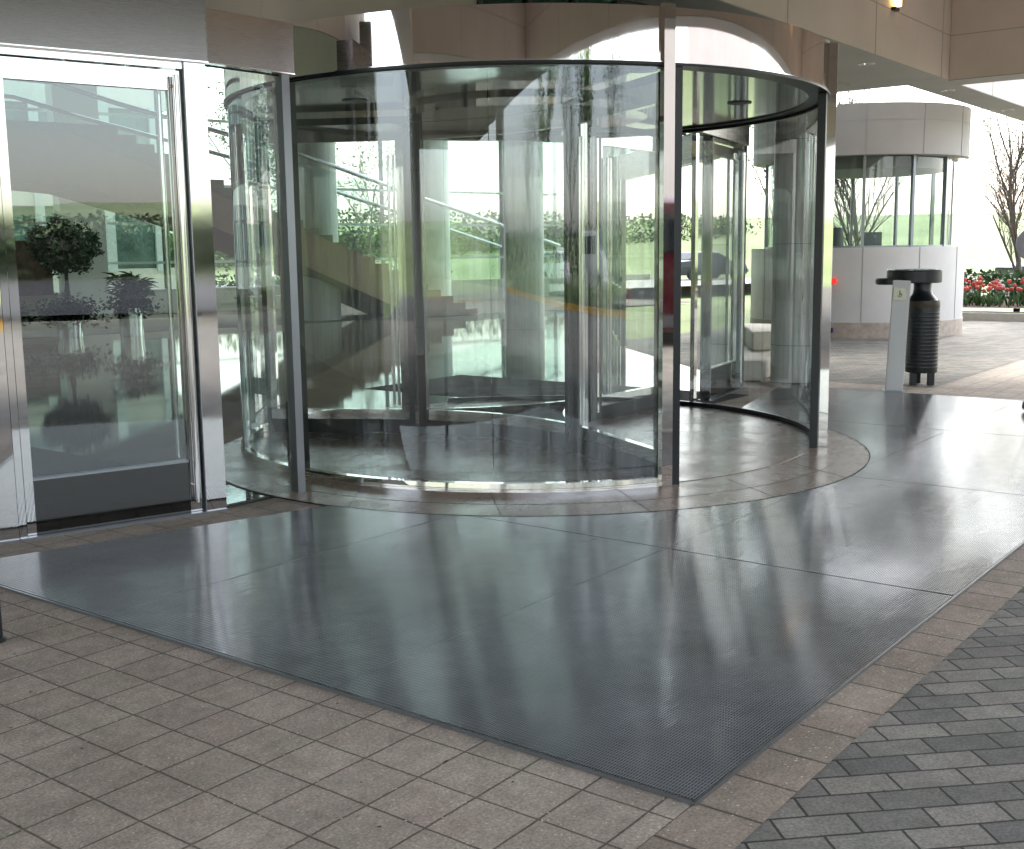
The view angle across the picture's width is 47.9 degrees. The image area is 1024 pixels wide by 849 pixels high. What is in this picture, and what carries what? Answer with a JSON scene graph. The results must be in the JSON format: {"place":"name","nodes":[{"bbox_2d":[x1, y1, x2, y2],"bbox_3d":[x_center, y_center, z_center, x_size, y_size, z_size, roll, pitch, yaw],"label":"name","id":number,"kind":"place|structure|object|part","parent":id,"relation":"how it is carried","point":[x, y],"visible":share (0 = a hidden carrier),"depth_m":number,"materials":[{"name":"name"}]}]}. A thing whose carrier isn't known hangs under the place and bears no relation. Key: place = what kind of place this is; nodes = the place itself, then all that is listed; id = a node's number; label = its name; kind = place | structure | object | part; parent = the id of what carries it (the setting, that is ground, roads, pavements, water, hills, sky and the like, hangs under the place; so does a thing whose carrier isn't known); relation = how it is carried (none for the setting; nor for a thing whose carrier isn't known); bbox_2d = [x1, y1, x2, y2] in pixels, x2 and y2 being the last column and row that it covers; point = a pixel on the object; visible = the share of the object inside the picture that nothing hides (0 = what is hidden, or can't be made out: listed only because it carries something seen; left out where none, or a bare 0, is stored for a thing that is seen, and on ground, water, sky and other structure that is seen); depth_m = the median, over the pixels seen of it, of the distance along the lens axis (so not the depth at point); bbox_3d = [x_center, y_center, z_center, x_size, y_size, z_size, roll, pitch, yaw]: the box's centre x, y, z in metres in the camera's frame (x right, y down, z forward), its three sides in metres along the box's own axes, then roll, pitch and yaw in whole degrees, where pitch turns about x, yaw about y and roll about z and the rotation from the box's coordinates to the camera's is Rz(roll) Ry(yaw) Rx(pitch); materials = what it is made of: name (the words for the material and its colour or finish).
{"place":"outdoors","nodes":[
{"label":"outdoors","id":0,"kind":"place"},
{"bbox_2d":[22,310,699,503],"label":"lobby floor","id":1,"kind":"structure","parent":0,"point":[106,396],"depth_m":15.78,"materials":[{"name":"grey tile"}]},
{"bbox_2d":[20,301,41,326],"bbox_3d":[-9.921,-2.104,22.668,1.302,0.889,1.262,-1,9,0],"label":"potted ivy","id":2,"kind":"object","parent":1,"relation":"on","point":[24,315],"visible":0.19,"depth_m":22.65,"materials":[{"name":"green plant"}]},
{"bbox_2d":[21,213,114,337],"bbox_3d":[-9.017,-3.006,23.211,1.624,2.490,1.707,7,11,42],"label":"potted ficus","id":3,"kind":"object","parent":1,"relation":"on","point":[61,245],"visible":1,"depth_m":22.98,"materials":[{"name":"green plant"}]},
{"bbox_2d":[30,447,229,483],"bbox_3d":[-3.916,0.358,8.703,3.750,0.001,1.600,6,11,37],"label":"floor mat","id":4,"kind":"object","parent":1,"relation":"on","point":[45,462],"visible":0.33,"depth_m":9.02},
{"bbox_2d":[100,271,164,336],"bbox_3d":[-7.690,-2.454,23.394,1.335,1.309,1.401,-1,9,0],"label":"potted shrub","id":5,"kind":"object","parent":1,"relation":"on","point":[133,302],"visible":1,"depth_m":23.27,"materials":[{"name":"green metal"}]},
{"bbox_2d":[21,297,690,337],"bbox_3d":[-10.568,-2.349,27.378,36.000,0.001,7.600,-7,11,-38],"label":"lobby carpet","id":6,"kind":"object","parent":1,"relation":"on","point":[152,322],"visible":0.33,"depth_m":29.34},
{"bbox_2d":[45,84,112,317],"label":"lobby pillar","id":7,"kind":"structure","parent":6,"relation":"on","point":[92,282],"depth_m":30.22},
{"bbox_2d":[15,241,53,295],"bbox_3d":[-12.456,-4.062,29.943,0.950,1.400,0.200,-7,11,-38],"label":"lobby screen","id":8,"kind":"object","parent":7,"relation":"attached to","point":[34,278],"visible":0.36,"depth_m":29.83,"materials":[{"name":"brown wood"}]},
{"bbox_2d":[234,295,280,301],"bbox_3d":[-7.051,-3.435,32.834,1.600,0.445,0.500,-7,11,-38],"label":"lobby bench","id":9,"kind":"object","parent":6,"relation":"on","point":[260,297],"visible":0.07,"depth_m":32.48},
{"bbox_2d":[3,79,560,316],"bbox_3d":[-7.343,-4.868,26.195,19.914,5.230,2.720,-7,11,-38],"label":"lobby stair","id":10,"kind":"object","parent":6,"relation":"on","point":[104,165],"visible":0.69,"depth_m":24.84,"materials":[{"name":"stone"},{"name":"metal"}]},
{"bbox_2d":[297,142,340,320],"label":"lobby column","id":11,"kind":"structure","parent":6,"relation":"on","point":[318,202],"depth_m":27.77,"materials":[{"name":"white paint"}]},
{"bbox_2d":[423,140,450,295],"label":"lobby column","id":12,"kind":"structure","parent":6,"relation":"on","point":[436,159],"depth_m":30.61,"materials":[{"name":"white paint"}]},
{"bbox_2d":[503,141,544,328],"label":"lobby column","id":13,"kind":"structure","parent":1,"relation":"on","point":[523,200],"depth_m":23.85,"materials":[{"name":"white paint"}]},
{"bbox_2d":[224,412,869,515],"bbox_3d":[0.202,0.166,9.631,5.320,0.006,5.320,-1,9,0],"label":"stone apron","id":14,"kind":"object","parent":1,"relation":"on","point":[846,455],"visible":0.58,"depth_m":7.68,"materials":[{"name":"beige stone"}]},
{"bbox_2d":[223,3,838,492],"bbox_3d":[0.131,-1.462,9.893,4.948,3.152,4.948,-1,9,0],"label":"revolving door","id":15,"kind":"structure","parent":14,"relation":"on","point":[583,83],"depth_m":8.87,"materials":[{"name":"clear glass"}]},
{"bbox_2d":[364,375,747,406],"bbox_3d":[0.423,-0.378,13.243,4.150,0.001,1.820,6,11,37],"label":"floor mat","id":16,"kind":"object","parent":1,"relation":"on","point":[466,386],"visible":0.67,"depth_m":13.65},
{"bbox_2d":[0,360,1023,848],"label":"tiled pavement","id":17,"kind":"structure","parent":0,"point":[186,748],"depth_m":3.67,"materials":[{"name":"beige tile"}]},
{"bbox_2d":[0,603,6,642],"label":"black post","id":18,"kind":"object","parent":17,"relation":"on","point":[3,638],"visible":1,"depth_m":4.85,"materials":[{"name":"metal"}]},
{"bbox_2d":[9,610,993,826],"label":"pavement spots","id":19,"kind":"object","parent":17,"relation":"on","point":[337,703],"visible":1,"depth_m":3.65,"materials":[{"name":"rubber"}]},
{"bbox_2d":[744,323,770,380],"bbox_3d":[3.362,-1.016,15.549,0.655,0.514,3.274,1,9,9],"label":"stone bench","id":20,"kind":"object","parent":17,"relation":"on","point":[757,345],"visible":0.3,"depth_m":15.21,"materials":[{"name":"white stone"}]},
{"bbox_2d":[770,39,829,382],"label":"canopy column","id":21,"kind":"structure","parent":17,"relation":"on","point":[789,236],"depth_m":13.60,"materials":[{"name":"grey paint"}]},
{"bbox_2d":[882,280,910,391],"bbox_3d":[4.266,-0.978,12.802,0.258,1.237,0.180,2,9,16],"label":"push button bollard","id":22,"kind":"object","parent":17,"relation":"on","point":[898,326],"visible":1,"depth_m":12.74,"materials":[{"name":"silver metal"}]},
{"label":"mat well","id":23,"kind":"structure","parent":17,"relation":"on","visible":0},
{"bbox_2d":[0,505,450,615],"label":"floor grating","id":24,"kind":"object","parent":23,"relation":"on","point":[103,578],"visible":1,"depth_m":6.17,"materials":[{"name":"grey metal"}]},
{"bbox_2d":[102,515,664,687],"bbox_3d":[-0.504,0.764,5.685,1.466,0.006,2.461,6,11,37],"label":"floor grating","id":25,"kind":"object","parent":23,"relation":"on","point":[335,617],"visible":1,"depth_m":5.42,"materials":[{"name":"grey metal"}]},
{"bbox_2d":[0,385,1023,805],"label":"mat edge angle","id":26,"kind":"object","parent":23,"relation":"on","point":[720,781],"visible":0.96,"depth_m":4.12,"materials":[{"name":"grey metal"}]},
{"bbox_2d":[474,492,800,548],"bbox_3d":[0.973,0.577,6.807,1.082,0.006,2.247,28,30,73],"label":"floor grating","id":27,"kind":"object","parent":23,"relation":"on","point":[665,529],"visible":1,"depth_m":6.81,"materials":[{"name":"grey metal"}]},
{"bbox_2d":[332,549,952,799],"bbox_3d":[0.679,0.884,4.785,1.508,0.006,2.458,6,11,37],"label":"floor grating","id":28,"kind":"object","parent":23,"relation":"on","point":[691,676],"visible":1,"depth_m":4.47,"materials":[{"name":"grey metal"}]},
{"bbox_2d":[734,385,880,417],"bbox_3d":[2.907,-0.263,12.253,1.188,0.006,2.411,6,11,37],"label":"floor grating","id":29,"kind":"object","parent":23,"relation":"on","point":[784,400],"visible":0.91,"depth_m":12.25,"materials":[{"name":"grey metal"}]},
{"bbox_2d":[667,476,1023,595],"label":"floor grating","id":30,"kind":"object","parent":23,"relation":"on","point":[950,541],"visible":1,"depth_m":6.45,"materials":[{"name":"grey metal"}]},
{"bbox_2d":[791,418,948,464],"bbox_3d":[2.633,0.118,9.731,1.468,0.006,1.955,6,11,37],"label":"floor grating","id":31,"kind":"object","parent":23,"relation":"on","point":[878,442],"visible":0.78,"depth_m":9.84,"materials":[{"name":"grey metal"}]},
{"bbox_2d":[791,391,1020,430],"bbox_3d":[3.965,-0.156,11.452,1.466,0.006,2.408,6,11,37],"label":"floor grating","id":32,"kind":"object","parent":23,"relation":"on","point":[930,411],"visible":0.95,"depth_m":11.35,"materials":[{"name":"grey metal"}]},
{"bbox_2d":[851,431,1023,495],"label":"floor grating","id":33,"kind":"object","parent":23,"relation":"on","point":[976,461],"visible":1,"depth_m":8.50,"materials":[{"name":"grey metal"}]},
{"bbox_2d":[950,400,1023,436],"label":"floor grating","id":34,"kind":"object","parent":23,"relation":"on","point":[1008,420],"visible":1,"depth_m":10.41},
{"bbox_2d":[163,67,1023,222],"label":"sky","id":35,"kind":"structure","parent":0,"point":[469,171],"materials":[{"name":"white"}]},
{"bbox_2d":[169,212,1023,341],"bbox_3d":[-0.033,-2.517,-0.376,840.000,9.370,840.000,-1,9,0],"label":"terrain","id":36,"kind":"structure","parent":0,"point":[977,236],"depth_m":79.15,"materials":[{"name":"green plant"}]},
{"bbox_2d":[3,80,175,291],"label":"hotel wing","id":37,"kind":"structure","parent":36,"relation":"on","point":[134,243],"depth_m":39.43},
{"bbox_2d":[174,256,452,286],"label":"shrubs","id":38,"kind":"object","parent":36,"relation":"on","point":[222,282],"visible":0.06,"depth_m":50.44,"materials":[{"name":"green plant"}]},
{"bbox_2d":[0,0,749,345],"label":"hotel building","id":39,"kind":"structure","parent":36,"relation":"on","point":[250,36],"depth_m":6.99,"materials":[{"name":"beige paint"}]},
{"bbox_2d":[0,292,20,544],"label":"glass swing door","id":40,"kind":"structure","parent":39,"relation":"attached to","point":[9,528],"depth_m":6.50,"materials":[{"name":"silver metal"}]},
{"bbox_2d":[0,45,227,541],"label":"glass swing door","id":41,"kind":"structure","parent":39,"relation":"attached to","point":[193,483],"depth_m":6.92,"materials":[{"name":"silver metal"}]},
{"bbox_2d":[205,65,305,507],"bbox_3d":[-1.654,-0.856,7.410,0.075,2.745,0.649,6,11,39],"label":"sidelight","id":42,"kind":"object","parent":39,"relation":"attached to","point":[288,250],"visible":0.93,"depth_m":7.59,"materials":[{"name":"silver metal"}]},
{"bbox_2d":[5,90,556,319],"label":"curtain wall","id":43,"kind":"structure","parent":39,"relation":"attached to","point":[464,289],"depth_m":36.40,"materials":[{"name":"silver glass"}]},
{"bbox_2d":[604,146,620,342],"bbox_3d":[2.067,-6.357,24.079,0.030,8.600,10.512,0,9,3],"label":"side window","id":44,"kind":"structure","parent":39,"relation":"in","point":[604,146],"depth_m":21.57,"materials":[{"name":"clear glass"}]},
{"bbox_2d":[698,137,746,400],"bbox_3d":[2.316,-1.691,12.647,0.191,2.745,1.321,4,10,27],"label":"glass swing door","id":45,"kind":"structure","parent":39,"relation":"attached to","point":[724,203],"depth_m":12.56,"materials":[{"name":"clear glass"}]},
{"bbox_2d":[483,0,1023,120],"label":"entrance canopy","id":46,"kind":"object","parent":39,"relation":"attached to","point":[970,52],"visible":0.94,"depth_m":16.03,"materials":[{"name":"white paint"}]},
{"bbox_2d":[891,0,901,11],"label":"wall sconce","id":47,"kind":"object","parent":46,"relation":"attached to","point":[897,4],"depth_m":14.66,"materials":[{"name":"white metal"}]},
{"bbox_2d":[169,222,700,267],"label":"wooded bank","id":48,"kind":"structure","parent":36,"relation":"on","point":[366,248],"depth_m":82.40,"materials":[{"name":"green plant"}]},
{"bbox_2d":[169,208,772,269],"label":"distant trees","id":49,"kind":"object","parent":36,"relation":"on","point":[638,236],"visible":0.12,"depth_m":84.34,"materials":[{"name":"green plant"}]},
{"bbox_2d":[549,274,649,282],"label":"garden wall","id":50,"kind":"structure","parent":36,"relation":"on","point":[638,277],"depth_m":62.90,"materials":[{"name":"concrete"}]},
{"bbox_2d":[747,92,848,221],"bbox_3d":[7.086,-6.930,30.608,3.920,7.840,4.141,-1,9,-5],"label":"tree","id":51,"kind":"object","parent":36,"relation":"on","point":[771,180],"visible":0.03,"depth_m":30.70,"materials":[{"name":"green plant"}]},
{"bbox_2d":[834,88,908,245],"bbox_3d":[8.446,-6.621,29.061,3.895,7.481,3.410,6,11,37],"label":"tree","id":52,"kind":"object","parent":36,"relation":"on","point":[843,194],"visible":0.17,"depth_m":28.95,"materials":[{"name":"brown plant"}]},
{"bbox_2d":[549,278,750,291],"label":"road","id":53,"kind":"structure","parent":0,"point":[629,284],"depth_m":55.45,"materials":[{"name":"grey asphalt"}]},
{"bbox_2d":[544,251,563,278],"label":"parked car","id":54,"kind":"object","parent":53,"relation":"on","point":[548,266],"visible":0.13,"depth_m":57.41,"materials":[{"name":"white metal"}]},
{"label":"windows","id":55,"kind":"part","parent":54,"relation":"part of","materials":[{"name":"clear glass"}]},
{"bbox_2d":[681,251,748,279],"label":"parked car","id":56,"kind":"object","parent":53,"relation":"on","point":[685,263],"visible":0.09,"depth_m":61.09,"materials":[{"name":"grey metal"}]},
{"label":"windows","id":57,"kind":"part","parent":56,"relation":"part of","materials":[{"name":"white glass"}]},
{"bbox_2d":[617,320,1023,848],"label":"driveway","id":58,"kind":"structure","parent":0,"point":[936,753],"depth_m":3.69,"materials":[{"name":"grey concrete"}]},
{"bbox_2d":[638,545,1023,848],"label":"border strip","id":59,"kind":"object","parent":58,"relation":"on","point":[737,809],"depth_m":3.87,"materials":[{"name":"tile"}]},
{"bbox_2d":[750,102,971,338],"bbox_3d":[6.571,-3.828,21.988,3.920,4.100,3.920,-1,9,0],"label":"round kiosk","id":60,"kind":"object","parent":58,"relation":"on","point":[897,140],"visible":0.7,"depth_m":20.35,"materials":[{"name":"stone"}]},
{"bbox_2d":[766,164,769,246],"bbox_3d":[4.927,-4.139,21.881,0.062,1.590,0.817,-1,9,-2],"label":"window","id":61,"kind":"structure","parent":60,"relation":"in","point":[768,164],"depth_m":22.03,"materials":[{"name":"clear glass"}]},
{"bbox_2d":[768,184,769,246],"bbox_3d":[5.116,-4.264,22.699,0.062,1.590,0.817,4,10,28],"label":"window","id":62,"kind":"structure","parent":60,"relation":"in","point":[769,184],"depth_m":22.58,"materials":[{"name":"clear glass"}]},
{"bbox_2d":[948,158,952,244],"bbox_3d":[8.017,-4.074,21.175,0.062,1.590,0.817,4,10,28],"label":"window","id":63,"kind":"structure","parent":60,"relation":"in","point":[951,158],"depth_m":21.15,"materials":[{"name":"clear glass"}]},
{"bbox_2d":[875,269,942,384],"bbox_3d":[4.579,-1.130,13.419,0.777,1.339,0.614,-1,9,0],"label":"litter bin","id":64,"kind":"object","parent":58,"relation":"on","point":[922,345],"visible":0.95,"depth_m":13.29,"materials":[{"name":"black metal"}]},
{"bbox_2d":[962,312,1023,321],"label":"kerb","id":65,"kind":"structure","parent":58,"relation":"on","point":[984,316],"depth_m":24.79,"materials":[{"name":"stone"}]},
{"bbox_2d":[963,299,1023,308],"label":"planting bed","id":66,"kind":"object","parent":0,"point":[1003,305],"depth_m":25.61,"materials":[{"name":"grey concrete"}]},
{"bbox_2d":[963,278,968,304],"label":"tulip","id":67,"kind":"object","parent":66,"relation":"on","point":[965,280],"visible":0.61,"depth_m":26.23,"materials":[{"name":"red plant"}]},
{"bbox_2d":[963,287,969,305],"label":"tulip","id":68,"kind":"object","parent":66,"relation":"on","point":[965,300],"visible":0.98,"depth_m":25.70,"materials":[{"name":"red plant"}]},
{"bbox_2d":[967,286,975,304],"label":"tulip","id":69,"kind":"object","parent":66,"relation":"on","point":[971,298],"visible":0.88,"depth_m":26.10,"materials":[{"name":"red plant"}]},
{"bbox_2d":[970,286,981,305],"bbox_3d":[10.432,-2.895,25.963,0.204,0.462,0.264,0,9,3],"label":"tulip","id":70,"kind":"object","parent":66,"relation":"on","point":[974,297],"visible":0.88,"depth_m":25.92,"materials":[{"name":"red plant"}]},
{"bbox_2d":[976,281,980,304],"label":"tulip","id":71,"kind":"object","parent":66,"relation":"on","point":[978,282],"visible":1,"depth_m":26.01,"materials":[{"name":"red plant"}]},
{"bbox_2d":[978,280,982,304],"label":"tulip","id":72,"kind":"object","parent":66,"relation":"on","point":[979,302],"visible":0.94,"depth_m":26.08,"materials":[{"name":"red plant"}]},
{"bbox_2d":[981,284,986,305],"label":"tulip","id":73,"kind":"object","parent":66,"relation":"on","point":[982,300],"visible":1,"depth_m":25.57,"materials":[{"name":"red plant"}]},
{"bbox_2d":[984,289,993,306],"bbox_3d":[10.504,-2.798,25.457,0.161,0.418,0.241,-11,13,-50],"label":"tulip","id":74,"kind":"object","parent":66,"relation":"on","point":[987,290],"visible":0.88,"depth_m":25.46,"materials":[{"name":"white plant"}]},
{"bbox_2d":[984,286,994,306],"bbox_3d":[10.553,-2.824,25.482,0.263,0.460,0.203,-3,9,-17],"label":"tulip","id":75,"kind":"object","parent":66,"relation":"on","point":[989,288],"visible":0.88,"depth_m":25.45,"materials":[{"name":"red plant"}]},
{"bbox_2d":[957,104,1023,311],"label":"tree","id":76,"kind":"object","parent":66,"relation":"on","point":[1009,193],"visible":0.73,"depth_m":27.85,"materials":[{"name":"brown plant"}]},
{"bbox_2d":[964,268,1023,297],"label":"flowers","id":77,"kind":"object","parent":66,"relation":"on","point":[987,276],"visible":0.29,"depth_m":27.71,"materials":[{"name":"green plant"}]},
{"bbox_2d":[991,281,997,305],"bbox_3d":[10.737,-2.907,25.637,0.185,0.573,0.163,-4,9,-21],"label":"tulip","id":78,"kind":"object","parent":66,"relation":"on","point":[995,296],"visible":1,"depth_m":25.64,"materials":[{"name":"red plant"}]},
{"bbox_2d":[996,286,1005,306],"bbox_3d":[10.758,-2.813,25.366,0.180,0.466,0.270,-4,9,-19],"label":"tulip","id":79,"kind":"object","parent":66,"relation":"on","point":[1000,300],"visible":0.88,"depth_m":25.33,"materials":[{"name":"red plant"}]},
{"bbox_2d":[1002,279,1015,306],"bbox_3d":[10.839,-2.858,25.157,0.278,0.615,0.142,7,11,41],"label":"tulip","id":80,"kind":"object","parent":66,"relation":"on","point":[1009,281],"visible":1,"depth_m":25.15,"materials":[{"name":"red plant"}]},
{"bbox_2d":[1011,284,1017,305],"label":"tulip","id":81,"kind":"object","parent":66,"relation":"on","point":[1013,302],"visible":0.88,"depth_m":25.61,"materials":[{"name":"red plant"}]},
{"bbox_2d":[1013,287,1023,306],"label":"tulip","id":82,"kind":"object","parent":66,"relation":"on","point":[1017,289],"visible":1,"depth_m":25.10,"materials":[{"name":"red plant"}]},
{"bbox_2d":[1015,231,1023,258],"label":"round sign","id":83,"kind":"object","parent":66,"relation":"on","point":[1019,244],"visible":1,"depth_m":26.55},
{"bbox_2d":[1017,288,1023,305],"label":"tulip","id":84,"kind":"object","parent":66,"relation":"on","point":[1021,290],"visible":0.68,"depth_m":25.68,"materials":[{"name":"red plant"}]},
{"bbox_2d":[1019,280,1023,305],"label":"tulip","id":85,"kind":"object","parent":66,"relation":"on","point":[1022,302],"visible":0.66,"depth_m":25.62,"materials":[{"name":"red plant"}]},
{"bbox_2d":[992,262,1023,298],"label":"parked car","id":86,"kind":"object","parent":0,"point":[1002,267],"visible":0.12,"depth_m":43.55,"materials":[{"name":"white metal"}]},
{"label":"windows","id":87,"kind":"part","parent":86,"relation":"part of","materials":[{"name":"grey glass"}]},
{"label":"rear car park","id":88,"kind":"structure","parent":0,"visible":0},
{"bbox_2d":[207,67,276,207],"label":"tree","id":89,"kind":"object","parent":88,"relation":"on","point":[249,133],"visible":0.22,"depth_m":51.00,"materials":[{"name":"green plant"}]},
{"bbox_2d":[335,141,395,255],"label":"tree","id":90,"kind":"object","parent":88,"relation":"on","point":[362,162],"visible":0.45,"depth_m":54.14,"materials":[{"name":"green plant"}]}
]}

